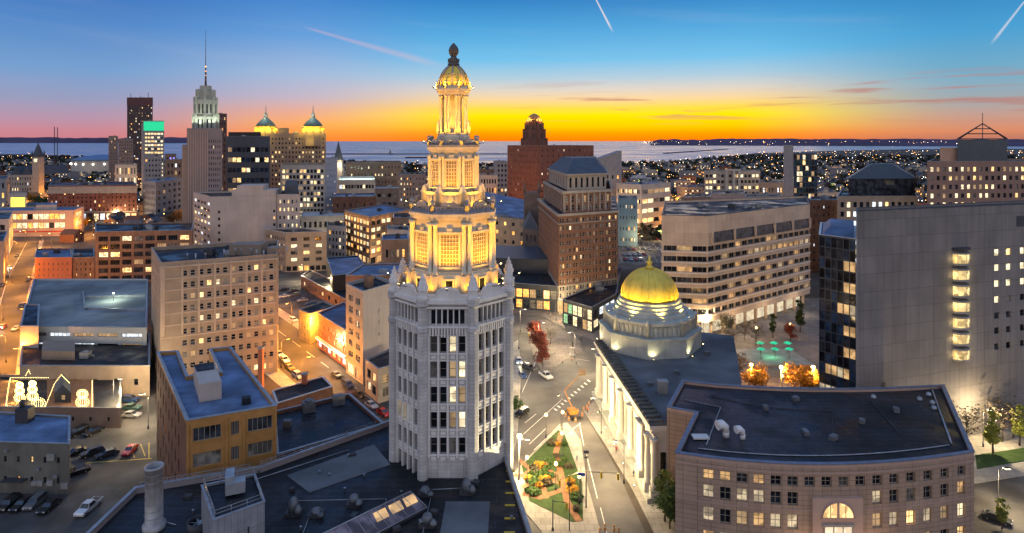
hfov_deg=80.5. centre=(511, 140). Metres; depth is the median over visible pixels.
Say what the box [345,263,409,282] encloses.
brick rear block
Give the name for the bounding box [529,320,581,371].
traffic island
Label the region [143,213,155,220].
distant house
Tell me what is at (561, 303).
window
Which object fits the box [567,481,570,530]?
street floodlight
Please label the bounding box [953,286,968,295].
bay window
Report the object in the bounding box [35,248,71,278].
city building
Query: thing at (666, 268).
window
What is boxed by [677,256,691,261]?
window
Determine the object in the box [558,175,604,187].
penthouse window
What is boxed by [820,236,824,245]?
window
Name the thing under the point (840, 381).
window
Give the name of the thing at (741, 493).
window
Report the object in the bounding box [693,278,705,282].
window
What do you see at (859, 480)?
window
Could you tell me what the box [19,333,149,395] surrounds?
flat building
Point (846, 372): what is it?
window
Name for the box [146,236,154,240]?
window
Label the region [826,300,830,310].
window
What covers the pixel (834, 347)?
window
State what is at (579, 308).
window
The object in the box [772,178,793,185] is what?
commercial block
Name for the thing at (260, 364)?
brick chimney
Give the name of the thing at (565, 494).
park path
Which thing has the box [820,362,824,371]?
window
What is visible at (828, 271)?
window
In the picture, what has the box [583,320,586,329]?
window
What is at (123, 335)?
window
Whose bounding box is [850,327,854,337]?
window
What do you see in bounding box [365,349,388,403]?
stone annexe
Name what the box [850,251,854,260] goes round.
window
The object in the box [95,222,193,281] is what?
city building
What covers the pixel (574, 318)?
window
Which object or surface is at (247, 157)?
city building
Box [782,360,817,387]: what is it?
amber tree
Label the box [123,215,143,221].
distant house
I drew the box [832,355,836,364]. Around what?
window
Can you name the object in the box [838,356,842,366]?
window
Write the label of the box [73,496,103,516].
pickup truck
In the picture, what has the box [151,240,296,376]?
apartment block
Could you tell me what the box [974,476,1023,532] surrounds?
road
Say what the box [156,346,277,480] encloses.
brick warehouse
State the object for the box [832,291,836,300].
window
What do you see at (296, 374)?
parked suv
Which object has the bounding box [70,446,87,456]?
parked car
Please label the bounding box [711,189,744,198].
city building
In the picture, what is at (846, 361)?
window
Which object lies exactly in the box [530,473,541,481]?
shrub
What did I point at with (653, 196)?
city building
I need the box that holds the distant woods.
[0,154,1023,240]
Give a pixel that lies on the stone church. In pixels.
(530, 230)
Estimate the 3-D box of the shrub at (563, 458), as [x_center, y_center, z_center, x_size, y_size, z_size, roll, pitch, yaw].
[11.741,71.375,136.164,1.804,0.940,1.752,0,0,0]
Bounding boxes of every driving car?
[0,324,6,328]
[515,357,521,363]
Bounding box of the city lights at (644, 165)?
[3,141,1016,220]
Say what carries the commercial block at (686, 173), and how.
on the ground at (270, 385)
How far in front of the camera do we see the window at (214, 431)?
105.98 m
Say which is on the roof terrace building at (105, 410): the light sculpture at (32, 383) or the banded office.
the light sculpture at (32, 383)
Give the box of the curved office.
[666,380,974,532]
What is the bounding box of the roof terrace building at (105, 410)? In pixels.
[0,374,120,427]
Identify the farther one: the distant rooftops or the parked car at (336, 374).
the distant rooftops
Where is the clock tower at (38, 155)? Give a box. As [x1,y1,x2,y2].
[31,143,44,193]
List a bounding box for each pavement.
[16,241,43,373]
[265,368,295,387]
[278,308,317,344]
[513,340,520,451]
[513,423,598,532]
[584,401,674,532]
[968,428,1023,482]
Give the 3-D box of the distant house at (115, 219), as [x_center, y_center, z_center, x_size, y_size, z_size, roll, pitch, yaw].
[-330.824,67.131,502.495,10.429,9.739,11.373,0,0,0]
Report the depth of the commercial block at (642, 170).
1233.02 m
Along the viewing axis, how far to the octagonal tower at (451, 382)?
105.77 m
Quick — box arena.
[70,154,108,174]
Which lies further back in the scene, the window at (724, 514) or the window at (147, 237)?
the window at (147, 237)
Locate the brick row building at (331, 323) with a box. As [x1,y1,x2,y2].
[315,302,345,367]
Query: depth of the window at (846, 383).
144.83 m
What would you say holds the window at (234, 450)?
in the brick warehouse
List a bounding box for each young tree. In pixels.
[653,469,674,521]
[982,410,1000,453]
[993,497,1010,528]
[1010,404,1023,445]
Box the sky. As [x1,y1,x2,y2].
[0,0,1023,140]
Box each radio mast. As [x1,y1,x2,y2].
[54,127,54,181]
[57,127,57,181]
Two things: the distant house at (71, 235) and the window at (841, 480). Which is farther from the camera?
the distant house at (71, 235)
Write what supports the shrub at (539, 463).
on the park lawn at (543, 451)
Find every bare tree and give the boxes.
[544,324,557,343]
[723,325,739,340]
[737,318,753,340]
[737,351,751,370]
[748,322,765,345]
[952,400,986,436]
[980,390,1021,441]
[993,392,1023,437]
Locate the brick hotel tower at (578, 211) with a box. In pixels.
[537,156,619,314]
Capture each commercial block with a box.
[59,171,79,179]
[137,173,140,182]
[622,169,635,173]
[628,175,646,179]
[630,176,651,180]
[641,169,655,173]
[643,170,657,176]
[670,166,684,173]
[670,179,690,189]
[677,185,702,196]
[679,170,695,178]
[682,175,695,184]
[690,170,704,176]
[699,163,710,169]
[719,166,730,169]
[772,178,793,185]
[818,190,839,195]
[827,166,841,170]
[830,167,846,175]
[915,188,923,197]
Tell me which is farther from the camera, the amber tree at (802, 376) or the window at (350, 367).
the window at (350, 367)
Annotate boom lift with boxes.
[564,369,585,420]
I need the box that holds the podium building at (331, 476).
[86,420,531,532]
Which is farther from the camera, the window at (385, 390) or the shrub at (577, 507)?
the window at (385, 390)
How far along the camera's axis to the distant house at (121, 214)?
528.45 m
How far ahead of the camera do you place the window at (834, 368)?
147.07 m
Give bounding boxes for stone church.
[523,181,540,245]
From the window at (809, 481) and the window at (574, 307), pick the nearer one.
the window at (809, 481)
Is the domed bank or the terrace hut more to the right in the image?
the domed bank
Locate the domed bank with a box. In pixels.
[592,255,741,502]
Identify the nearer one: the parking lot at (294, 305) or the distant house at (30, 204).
the parking lot at (294, 305)
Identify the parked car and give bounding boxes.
[8,495,31,511]
[10,325,19,330]
[35,498,61,514]
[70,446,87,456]
[70,464,90,476]
[82,425,104,436]
[95,447,119,459]
[121,403,141,410]
[121,410,141,418]
[121,443,138,455]
[284,363,294,370]
[289,292,299,296]
[297,297,307,301]
[330,370,342,378]
[352,389,365,398]
[364,400,378,409]
[376,407,388,416]
[518,370,526,378]
[981,509,1012,526]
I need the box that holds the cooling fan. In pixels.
[187,514,202,532]
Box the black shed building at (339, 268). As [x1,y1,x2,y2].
[327,255,363,291]
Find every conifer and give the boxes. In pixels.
[769,313,776,337]
[794,299,805,331]
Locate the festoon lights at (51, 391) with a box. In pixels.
[6,370,92,406]
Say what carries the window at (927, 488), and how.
in the curved office
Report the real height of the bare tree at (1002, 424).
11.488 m
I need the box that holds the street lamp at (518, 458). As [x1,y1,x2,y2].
[518,438,529,479]
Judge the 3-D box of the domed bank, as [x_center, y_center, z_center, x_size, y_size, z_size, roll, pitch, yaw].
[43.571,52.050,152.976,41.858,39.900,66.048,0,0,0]
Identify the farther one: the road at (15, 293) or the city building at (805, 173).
the city building at (805, 173)
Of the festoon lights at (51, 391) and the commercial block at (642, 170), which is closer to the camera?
the festoon lights at (51, 391)
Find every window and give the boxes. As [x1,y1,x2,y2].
[11,197,24,206]
[17,214,21,219]
[50,333,69,335]
[51,194,73,205]
[60,222,64,227]
[74,333,93,336]
[98,333,117,336]
[100,214,104,219]
[111,252,119,256]
[111,260,119,264]
[111,268,119,272]
[122,236,130,240]
[122,244,130,248]
[122,252,130,256]
[122,260,130,264]
[122,267,130,271]
[122,275,130,278]
[122,334,141,336]
[128,105,146,172]
[134,236,142,240]
[134,244,142,248]
[134,252,142,255]
[134,259,142,263]
[134,267,142,271]
[134,275,142,278]
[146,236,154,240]
[146,243,154,247]
[157,235,165,239]
[157,243,165,246]
[169,235,177,239]
[180,235,188,239]
[182,263,272,374]
[193,424,220,441]
[193,449,220,466]
[231,421,238,434]
[231,446,238,459]
[248,415,271,431]
[248,440,271,456]
[272,138,306,187]
[283,170,291,189]
[348,362,352,374]
[356,368,361,380]
[383,374,387,382]
[383,386,387,395]
[431,336,436,351]
[431,361,436,376]
[431,387,436,401]
[431,412,436,426]
[431,437,436,451]
[440,336,445,351]
[440,361,445,376]
[440,387,445,401]
[440,412,445,426]
[440,437,445,451]
[450,336,455,351]
[450,361,455,376]
[450,387,455,401]
[450,412,455,426]
[450,437,455,451]
[459,336,464,351]
[459,361,464,376]
[459,387,464,401]
[459,412,464,426]
[459,437,464,451]
[479,334,480,348]
[479,359,480,373]
[479,384,480,398]
[486,332,487,346]
[486,356,487,371]
[493,354,494,368]
[511,149,590,196]
[516,288,521,296]
[516,299,521,307]
[523,289,528,297]
[523,299,528,307]
[527,125,541,138]
[530,289,535,297]
[530,300,535,308]
[537,290,542,298]
[537,301,542,308]
[544,290,549,298]
[544,301,549,309]
[550,291,555,299]
[550,302,555,309]
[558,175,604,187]
[560,302,562,312]
[568,304,571,313]
[568,315,571,324]
[573,305,576,314]
[573,316,576,326]
[578,307,581,316]
[578,318,581,327]
[583,308,586,318]
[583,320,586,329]
[587,309,591,319]
[587,321,591,331]
[594,309,597,317]
[660,452,665,481]
[664,245,676,250]
[664,256,676,260]
[664,266,676,271]
[677,246,691,250]
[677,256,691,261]
[677,267,691,271]
[677,277,691,281]
[677,288,691,292]
[681,298,691,302]
[693,246,705,250]
[693,257,705,261]
[693,267,705,271]
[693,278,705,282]
[693,288,705,292]
[693,299,705,303]
[693,309,705,313]
[703,469,713,478]
[703,484,713,496]
[703,506,713,520]
[720,471,729,480]
[720,487,729,498]
[720,509,729,522]
[737,473,746,481]
[737,488,746,500]
[737,511,746,524]
[754,474,763,483]
[754,490,763,501]
[754,512,763,525]
[771,475,780,484]
[771,491,780,502]
[771,514,780,526]
[788,476,796,484]
[788,492,796,503]
[788,515,796,527]
[805,477,813,485]
[814,155,816,195]
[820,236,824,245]
[820,247,824,361]
[820,257,824,266]
[820,268,824,277]
[820,289,824,298]
[820,341,824,350]
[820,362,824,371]
[820,372,824,382]
[822,477,830,485]
[823,503,852,517]
[826,237,830,246]
[826,248,830,257]
[826,258,830,267]
[826,269,830,278]
[826,279,830,288]
[826,290,830,299]
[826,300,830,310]
[826,311,830,320]
[826,321,830,331]
[826,332,830,341]
[826,342,830,352]
[826,353,830,362]
[826,363,830,373]
[826,374,830,384]
[832,238,836,247]
[832,249,836,258]
[832,259,836,268]
[832,270,836,279]
[832,280,836,290]
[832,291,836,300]
[832,302,836,311]
[832,312,836,322]
[832,323,836,332]
[832,333,836,343]
[832,344,836,354]
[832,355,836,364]
[832,365,836,375]
[832,376,836,386]
[838,239,842,248]
[838,249,842,259]
[838,260,842,269]
[838,271,842,280]
[838,281,842,291]
[838,292,842,302]
[838,303,842,312]
[838,314,842,323]
[838,324,842,334]
[838,335,842,345]
[838,346,842,355]
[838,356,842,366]
[838,367,842,377]
[838,378,842,387]
[838,477,846,484]
[844,239,848,249]
[844,250,848,260]
[844,261,848,270]
[844,272,848,281]
[844,283,848,292]
[844,293,848,303]
[844,304,848,314]
[844,315,848,324]
[844,326,848,335]
[844,336,848,346]
[844,347,848,357]
[844,358,848,368]
[844,369,848,379]
[844,380,848,387]
[850,240,854,250]
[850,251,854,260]
[850,262,854,271]
[850,273,854,282]
[850,284,854,293]
[850,295,854,304]
[850,305,854,315]
[850,316,854,326]
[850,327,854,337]
[850,338,854,348]
[850,349,854,359]
[850,360,854,369]
[850,371,854,380]
[850,381,854,387]
[855,476,863,484]
[872,475,879,483]
[872,491,879,502]
[872,513,879,526]
[889,474,896,482]
[889,489,896,501]
[889,512,896,524]
[907,472,913,480]
[907,488,913,499]
[907,510,913,522]
[924,470,929,478]
[924,486,929,497]
[924,508,929,520]
[941,468,946,476]
[941,484,946,495]
[941,506,946,518]
[953,254,968,263]
[953,270,968,279]
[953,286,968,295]
[953,302,968,311]
[953,318,968,327]
[953,334,968,343]
[953,350,968,359]
[958,466,962,474]
[958,481,962,492]
[958,503,962,515]
[958,526,962,532]
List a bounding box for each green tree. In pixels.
[32,196,42,202]
[513,395,524,411]
[649,474,674,528]
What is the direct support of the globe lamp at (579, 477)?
on the pavement at (540, 517)
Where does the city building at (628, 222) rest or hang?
on the parking lot at (638, 263)
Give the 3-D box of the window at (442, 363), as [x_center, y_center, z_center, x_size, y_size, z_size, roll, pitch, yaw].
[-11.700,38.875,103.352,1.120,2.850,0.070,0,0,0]
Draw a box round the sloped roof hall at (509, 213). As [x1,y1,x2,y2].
[485,192,523,245]
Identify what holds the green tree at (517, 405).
on the pavement at (516, 379)
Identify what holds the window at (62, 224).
in the city building at (44, 219)
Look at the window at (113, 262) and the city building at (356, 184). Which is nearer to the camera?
the window at (113, 262)
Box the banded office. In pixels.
[661,196,810,332]
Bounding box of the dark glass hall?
[496,245,556,311]
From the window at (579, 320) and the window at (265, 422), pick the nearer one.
the window at (265, 422)
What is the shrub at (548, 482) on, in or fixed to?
on the park lawn at (543, 451)
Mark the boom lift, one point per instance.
(572, 412)
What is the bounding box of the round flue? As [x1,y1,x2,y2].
[142,461,165,532]
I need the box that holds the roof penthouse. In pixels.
[201,467,264,532]
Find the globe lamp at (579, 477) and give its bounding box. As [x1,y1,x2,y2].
[578,476,580,503]
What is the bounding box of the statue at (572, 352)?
[569,341,575,355]
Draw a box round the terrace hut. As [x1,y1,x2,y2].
[54,374,70,401]
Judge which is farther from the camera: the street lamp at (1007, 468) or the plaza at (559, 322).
the plaza at (559, 322)
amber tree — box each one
[26,192,38,201]
[174,208,181,221]
[741,362,769,385]
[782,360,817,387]
[805,366,818,387]
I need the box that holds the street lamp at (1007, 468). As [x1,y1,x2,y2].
[998,467,1010,504]
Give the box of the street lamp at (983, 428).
[982,409,992,446]
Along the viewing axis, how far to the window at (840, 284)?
145.93 m
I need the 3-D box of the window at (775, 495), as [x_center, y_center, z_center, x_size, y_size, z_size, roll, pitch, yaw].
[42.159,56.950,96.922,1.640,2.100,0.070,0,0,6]
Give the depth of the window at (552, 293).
254.80 m
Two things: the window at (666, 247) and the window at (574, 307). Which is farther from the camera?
the window at (574, 307)
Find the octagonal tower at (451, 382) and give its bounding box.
[388,43,514,480]
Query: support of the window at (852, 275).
in the glass curtain building at (837, 303)
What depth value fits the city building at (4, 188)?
621.20 m
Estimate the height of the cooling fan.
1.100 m
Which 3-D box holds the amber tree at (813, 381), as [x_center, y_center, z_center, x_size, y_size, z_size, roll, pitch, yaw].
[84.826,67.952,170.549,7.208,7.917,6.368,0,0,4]
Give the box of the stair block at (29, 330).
[20,304,39,349]
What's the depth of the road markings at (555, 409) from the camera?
162.15 m
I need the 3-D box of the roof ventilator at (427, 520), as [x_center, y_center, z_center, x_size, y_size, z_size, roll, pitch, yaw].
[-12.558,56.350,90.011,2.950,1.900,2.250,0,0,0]
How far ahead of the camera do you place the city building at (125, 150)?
840.97 m
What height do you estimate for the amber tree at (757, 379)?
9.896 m
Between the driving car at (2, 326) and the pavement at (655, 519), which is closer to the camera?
the pavement at (655, 519)
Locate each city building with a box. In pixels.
[0,175,9,206]
[0,203,83,236]
[0,211,12,254]
[0,231,7,282]
[9,192,26,206]
[11,165,70,192]
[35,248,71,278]
[48,181,136,219]
[72,248,94,278]
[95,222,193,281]
[109,135,117,181]
[115,163,136,183]
[118,138,132,163]
[127,96,152,173]
[141,120,163,197]
[143,177,181,216]
[144,155,161,179]
[165,154,175,176]
[166,158,181,177]
[219,113,226,190]
[226,132,269,190]
[254,108,325,187]
[265,228,326,271]
[276,180,299,227]
[281,162,324,227]
[301,211,343,230]
[325,156,336,210]
[327,221,346,256]
[333,193,375,216]
[338,176,374,192]
[344,204,409,263]
[346,160,401,186]
[375,185,398,206]
[382,233,408,262]
[387,225,408,262]
[393,213,411,262]
[399,172,425,208]
[479,168,493,172]
[479,173,497,193]
[493,160,506,195]
[507,113,593,198]
[616,181,670,236]
[618,195,637,246]
[684,194,710,199]
[704,169,759,193]
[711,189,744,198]
[745,192,781,197]
[758,180,783,196]
[784,145,817,201]
[810,195,836,272]
[837,163,916,225]
[927,113,1023,203]
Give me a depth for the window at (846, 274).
144.83 m
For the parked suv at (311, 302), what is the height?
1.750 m
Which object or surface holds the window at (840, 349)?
in the glass curtain building at (837, 303)
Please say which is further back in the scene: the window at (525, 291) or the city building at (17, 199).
the city building at (17, 199)
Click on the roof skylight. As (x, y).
(397, 510)
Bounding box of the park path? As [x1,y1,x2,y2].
[514,433,581,521]
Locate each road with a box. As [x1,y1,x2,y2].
[0,236,38,373]
[39,233,94,240]
[278,316,388,421]
[513,313,644,532]
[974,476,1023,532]
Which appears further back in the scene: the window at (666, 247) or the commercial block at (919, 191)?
the commercial block at (919, 191)
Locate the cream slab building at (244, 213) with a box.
[194,184,280,244]
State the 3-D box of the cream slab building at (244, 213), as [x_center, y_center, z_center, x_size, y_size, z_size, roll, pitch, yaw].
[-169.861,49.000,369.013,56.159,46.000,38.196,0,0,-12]
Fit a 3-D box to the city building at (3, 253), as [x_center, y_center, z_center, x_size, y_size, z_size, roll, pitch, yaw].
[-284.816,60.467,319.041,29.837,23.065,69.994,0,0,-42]
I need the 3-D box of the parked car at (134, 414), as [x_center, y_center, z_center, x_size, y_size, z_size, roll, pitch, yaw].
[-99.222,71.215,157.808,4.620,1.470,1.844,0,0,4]
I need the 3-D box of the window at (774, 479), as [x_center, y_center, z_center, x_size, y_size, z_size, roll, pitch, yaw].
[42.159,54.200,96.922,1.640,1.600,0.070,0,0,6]
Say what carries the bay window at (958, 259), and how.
in the slab tower at (939, 293)
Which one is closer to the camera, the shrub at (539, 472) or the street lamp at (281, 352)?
the shrub at (539, 472)
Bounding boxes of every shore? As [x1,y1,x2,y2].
[0,137,186,142]
[645,138,1023,142]
[650,142,1023,145]
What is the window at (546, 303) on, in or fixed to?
in the dark glass hall
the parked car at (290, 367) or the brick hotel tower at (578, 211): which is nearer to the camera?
the parked car at (290, 367)
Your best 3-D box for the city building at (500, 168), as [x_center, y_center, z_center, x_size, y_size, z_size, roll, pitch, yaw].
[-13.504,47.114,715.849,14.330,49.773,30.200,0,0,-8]
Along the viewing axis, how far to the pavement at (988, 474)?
138.20 m
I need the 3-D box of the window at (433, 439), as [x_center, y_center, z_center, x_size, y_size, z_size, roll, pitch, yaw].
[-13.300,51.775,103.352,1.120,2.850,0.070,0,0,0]
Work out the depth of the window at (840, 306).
145.93 m
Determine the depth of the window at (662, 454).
122.40 m
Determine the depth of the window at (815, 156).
471.98 m
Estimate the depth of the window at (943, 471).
99.13 m
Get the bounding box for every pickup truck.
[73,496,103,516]
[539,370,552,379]
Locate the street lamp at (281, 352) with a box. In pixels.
[281,338,289,367]
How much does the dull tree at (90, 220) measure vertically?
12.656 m
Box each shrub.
[524,486,531,492]
[527,476,537,484]
[528,464,538,468]
[529,488,538,496]
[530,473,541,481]
[534,461,545,468]
[534,470,546,476]
[535,481,542,487]
[538,474,550,481]
[539,477,552,486]
[544,456,556,463]
[546,471,554,477]
[547,438,557,445]
[557,460,564,465]
[560,455,567,460]
[561,440,567,445]
[563,463,573,468]
[564,477,575,483]
[566,484,578,492]
[571,491,583,500]
[573,504,580,510]
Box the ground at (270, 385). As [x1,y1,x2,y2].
[0,149,1023,532]
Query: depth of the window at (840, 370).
145.93 m
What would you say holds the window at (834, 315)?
in the glass curtain building at (837, 303)
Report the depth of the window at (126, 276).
308.18 m
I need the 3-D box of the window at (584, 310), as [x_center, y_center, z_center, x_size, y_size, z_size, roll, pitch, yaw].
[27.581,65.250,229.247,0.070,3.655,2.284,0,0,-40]
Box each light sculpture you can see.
[14,382,25,401]
[27,380,37,400]
[31,397,45,406]
[76,389,88,406]
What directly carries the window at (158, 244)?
in the city building at (122, 250)
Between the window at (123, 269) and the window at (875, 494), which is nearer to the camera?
the window at (875, 494)
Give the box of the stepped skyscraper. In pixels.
[182,40,221,221]
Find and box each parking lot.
[0,389,163,532]
[278,272,322,317]
[618,236,661,269]
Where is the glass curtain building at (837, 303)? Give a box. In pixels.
[819,218,855,387]
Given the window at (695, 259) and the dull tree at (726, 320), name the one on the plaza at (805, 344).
the dull tree at (726, 320)
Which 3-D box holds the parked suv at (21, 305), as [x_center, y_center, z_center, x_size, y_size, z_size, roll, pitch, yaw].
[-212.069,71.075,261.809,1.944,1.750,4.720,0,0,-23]
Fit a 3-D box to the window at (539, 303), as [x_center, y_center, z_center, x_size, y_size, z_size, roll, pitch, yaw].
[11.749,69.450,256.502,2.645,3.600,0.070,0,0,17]
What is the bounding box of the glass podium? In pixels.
[563,266,621,332]
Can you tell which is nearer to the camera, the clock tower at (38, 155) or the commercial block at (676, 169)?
the clock tower at (38, 155)
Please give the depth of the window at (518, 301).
259.13 m
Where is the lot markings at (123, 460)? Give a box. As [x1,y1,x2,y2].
[87,444,150,462]
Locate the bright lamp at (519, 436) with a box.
[517,434,521,475]
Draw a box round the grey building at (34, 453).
[0,399,70,494]
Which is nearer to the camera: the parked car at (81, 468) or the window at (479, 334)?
the window at (479, 334)
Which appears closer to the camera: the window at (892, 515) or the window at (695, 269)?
the window at (892, 515)
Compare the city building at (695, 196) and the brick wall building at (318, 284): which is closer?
the brick wall building at (318, 284)
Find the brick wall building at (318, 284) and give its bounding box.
[301,269,345,305]
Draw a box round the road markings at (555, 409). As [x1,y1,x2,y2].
[0,244,606,532]
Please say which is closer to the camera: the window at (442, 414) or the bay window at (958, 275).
the window at (442, 414)
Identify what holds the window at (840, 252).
in the glass curtain building at (837, 303)
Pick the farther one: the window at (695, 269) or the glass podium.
the glass podium
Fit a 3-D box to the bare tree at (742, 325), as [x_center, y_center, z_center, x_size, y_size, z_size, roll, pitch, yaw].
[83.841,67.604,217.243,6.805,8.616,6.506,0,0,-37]
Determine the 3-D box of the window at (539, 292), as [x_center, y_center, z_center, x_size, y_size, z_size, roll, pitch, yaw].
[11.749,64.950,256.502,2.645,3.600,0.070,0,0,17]
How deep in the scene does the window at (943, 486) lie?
99.13 m
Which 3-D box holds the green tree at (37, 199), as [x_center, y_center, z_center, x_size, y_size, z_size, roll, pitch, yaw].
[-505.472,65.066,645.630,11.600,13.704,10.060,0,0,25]
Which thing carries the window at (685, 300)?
in the banded office
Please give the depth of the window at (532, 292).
257.49 m
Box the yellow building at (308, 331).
[299,301,333,343]
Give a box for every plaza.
[513,308,599,339]
[713,298,818,387]
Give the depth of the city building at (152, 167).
691.08 m
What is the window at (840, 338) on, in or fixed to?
in the glass curtain building at (837, 303)
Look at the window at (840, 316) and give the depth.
145.93 m
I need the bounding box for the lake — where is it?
[0,141,1023,163]
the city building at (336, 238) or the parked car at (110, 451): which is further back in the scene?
the city building at (336, 238)
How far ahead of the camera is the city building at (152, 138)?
746.73 m
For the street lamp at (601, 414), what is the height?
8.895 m
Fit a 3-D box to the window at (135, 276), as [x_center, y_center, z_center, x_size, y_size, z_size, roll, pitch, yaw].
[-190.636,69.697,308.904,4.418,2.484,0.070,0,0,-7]
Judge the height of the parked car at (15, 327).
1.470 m
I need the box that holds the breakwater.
[326,149,725,153]
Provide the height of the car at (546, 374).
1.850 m
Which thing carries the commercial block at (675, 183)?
on the ground at (270, 385)
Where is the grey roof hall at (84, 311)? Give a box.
[27,279,147,344]
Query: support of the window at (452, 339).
in the octagonal tower at (451, 382)
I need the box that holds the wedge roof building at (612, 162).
[597,150,621,196]
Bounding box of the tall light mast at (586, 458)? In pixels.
[578,450,588,507]
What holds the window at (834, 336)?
in the glass curtain building at (837, 303)
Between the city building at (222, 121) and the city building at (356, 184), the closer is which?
the city building at (222, 121)
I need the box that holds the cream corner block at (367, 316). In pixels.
[346,274,389,384]
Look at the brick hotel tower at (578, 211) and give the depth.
260.45 m
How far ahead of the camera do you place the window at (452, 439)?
103.38 m
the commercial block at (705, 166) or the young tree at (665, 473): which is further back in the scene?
the commercial block at (705, 166)
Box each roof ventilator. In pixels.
[284,496,302,516]
[307,506,324,518]
[345,493,362,507]
[417,485,433,497]
[417,512,436,528]
[459,478,475,495]
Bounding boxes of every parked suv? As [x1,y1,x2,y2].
[0,492,22,511]
[17,302,25,307]
[22,491,48,510]
[70,423,89,437]
[79,444,104,458]
[121,394,139,402]
[279,354,289,363]
[288,316,297,322]
[292,369,300,379]
[305,300,316,305]
[341,378,354,388]
[514,405,529,417]
[521,362,536,371]
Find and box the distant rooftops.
[0,159,926,203]
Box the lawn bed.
[976,448,1023,468]
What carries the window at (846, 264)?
in the glass curtain building at (837, 303)
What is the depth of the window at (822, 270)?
149.43 m
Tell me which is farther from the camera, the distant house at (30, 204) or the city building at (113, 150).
the city building at (113, 150)
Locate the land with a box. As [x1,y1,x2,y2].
[659,145,1023,146]
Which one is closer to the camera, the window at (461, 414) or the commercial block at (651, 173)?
the window at (461, 414)
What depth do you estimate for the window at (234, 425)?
107.89 m
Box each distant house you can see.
[26,202,37,206]
[59,229,84,242]
[103,215,123,222]
[108,211,125,217]
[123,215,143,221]
[124,220,146,222]
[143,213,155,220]
[145,216,163,222]
[159,212,174,221]
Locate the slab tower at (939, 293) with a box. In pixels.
[856,200,1023,435]
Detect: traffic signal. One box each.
[552,499,567,530]
[559,467,618,501]
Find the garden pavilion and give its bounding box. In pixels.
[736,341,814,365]
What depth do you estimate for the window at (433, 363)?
103.38 m
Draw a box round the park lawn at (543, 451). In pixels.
[522,430,582,521]
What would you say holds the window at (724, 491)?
in the curved office
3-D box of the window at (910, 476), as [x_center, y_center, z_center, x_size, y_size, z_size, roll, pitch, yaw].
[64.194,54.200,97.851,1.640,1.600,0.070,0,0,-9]
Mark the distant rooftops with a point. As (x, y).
(635, 166)
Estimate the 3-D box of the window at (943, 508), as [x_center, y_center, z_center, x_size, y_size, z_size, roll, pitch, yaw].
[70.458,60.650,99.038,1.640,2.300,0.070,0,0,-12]
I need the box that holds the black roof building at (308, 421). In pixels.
[277,393,382,458]
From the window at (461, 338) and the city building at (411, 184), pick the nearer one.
the window at (461, 338)
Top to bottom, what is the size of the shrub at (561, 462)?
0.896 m
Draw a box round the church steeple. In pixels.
[335,141,343,192]
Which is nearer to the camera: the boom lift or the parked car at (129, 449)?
the parked car at (129, 449)
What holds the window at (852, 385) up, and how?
in the glass curtain building at (837, 303)
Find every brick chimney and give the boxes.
[257,346,264,386]
[301,372,308,384]
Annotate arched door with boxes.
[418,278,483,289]
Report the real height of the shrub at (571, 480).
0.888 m
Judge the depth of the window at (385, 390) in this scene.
167.59 m
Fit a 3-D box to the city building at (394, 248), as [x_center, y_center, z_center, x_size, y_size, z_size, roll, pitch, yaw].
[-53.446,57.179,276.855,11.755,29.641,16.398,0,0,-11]
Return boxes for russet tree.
[526,319,541,335]
[528,329,549,352]
[533,344,549,364]
[784,322,797,340]
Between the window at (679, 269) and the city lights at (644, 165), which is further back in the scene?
the city lights at (644, 165)
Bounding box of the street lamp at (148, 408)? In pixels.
[139,393,148,428]
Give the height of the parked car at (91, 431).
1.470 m
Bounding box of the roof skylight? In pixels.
[323,491,426,532]
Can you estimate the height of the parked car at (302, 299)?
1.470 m
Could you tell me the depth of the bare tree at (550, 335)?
214.50 m
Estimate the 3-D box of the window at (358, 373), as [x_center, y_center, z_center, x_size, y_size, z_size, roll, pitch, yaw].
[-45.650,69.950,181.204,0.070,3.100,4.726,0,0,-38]
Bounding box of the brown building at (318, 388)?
[272,376,332,409]
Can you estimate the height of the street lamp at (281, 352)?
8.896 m
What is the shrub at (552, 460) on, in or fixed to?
on the park lawn at (543, 451)
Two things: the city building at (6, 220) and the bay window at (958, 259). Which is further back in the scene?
the city building at (6, 220)
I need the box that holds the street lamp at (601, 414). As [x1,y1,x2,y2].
[592,397,601,433]
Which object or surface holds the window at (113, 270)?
in the city building at (122, 250)
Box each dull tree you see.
[84,215,96,228]
[163,210,181,221]
[715,312,735,334]
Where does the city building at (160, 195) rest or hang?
on the ground at (270, 385)
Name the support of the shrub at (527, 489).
on the park lawn at (543, 451)
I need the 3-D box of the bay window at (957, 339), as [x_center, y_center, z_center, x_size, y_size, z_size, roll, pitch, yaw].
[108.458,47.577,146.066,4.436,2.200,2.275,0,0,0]
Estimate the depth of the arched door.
107.26 m
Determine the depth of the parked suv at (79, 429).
148.22 m
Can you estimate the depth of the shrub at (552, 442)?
143.29 m
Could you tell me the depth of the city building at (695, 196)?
429.92 m
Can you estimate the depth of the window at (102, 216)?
549.65 m
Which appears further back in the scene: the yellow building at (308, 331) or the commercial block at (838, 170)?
the commercial block at (838, 170)
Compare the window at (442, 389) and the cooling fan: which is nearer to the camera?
the cooling fan

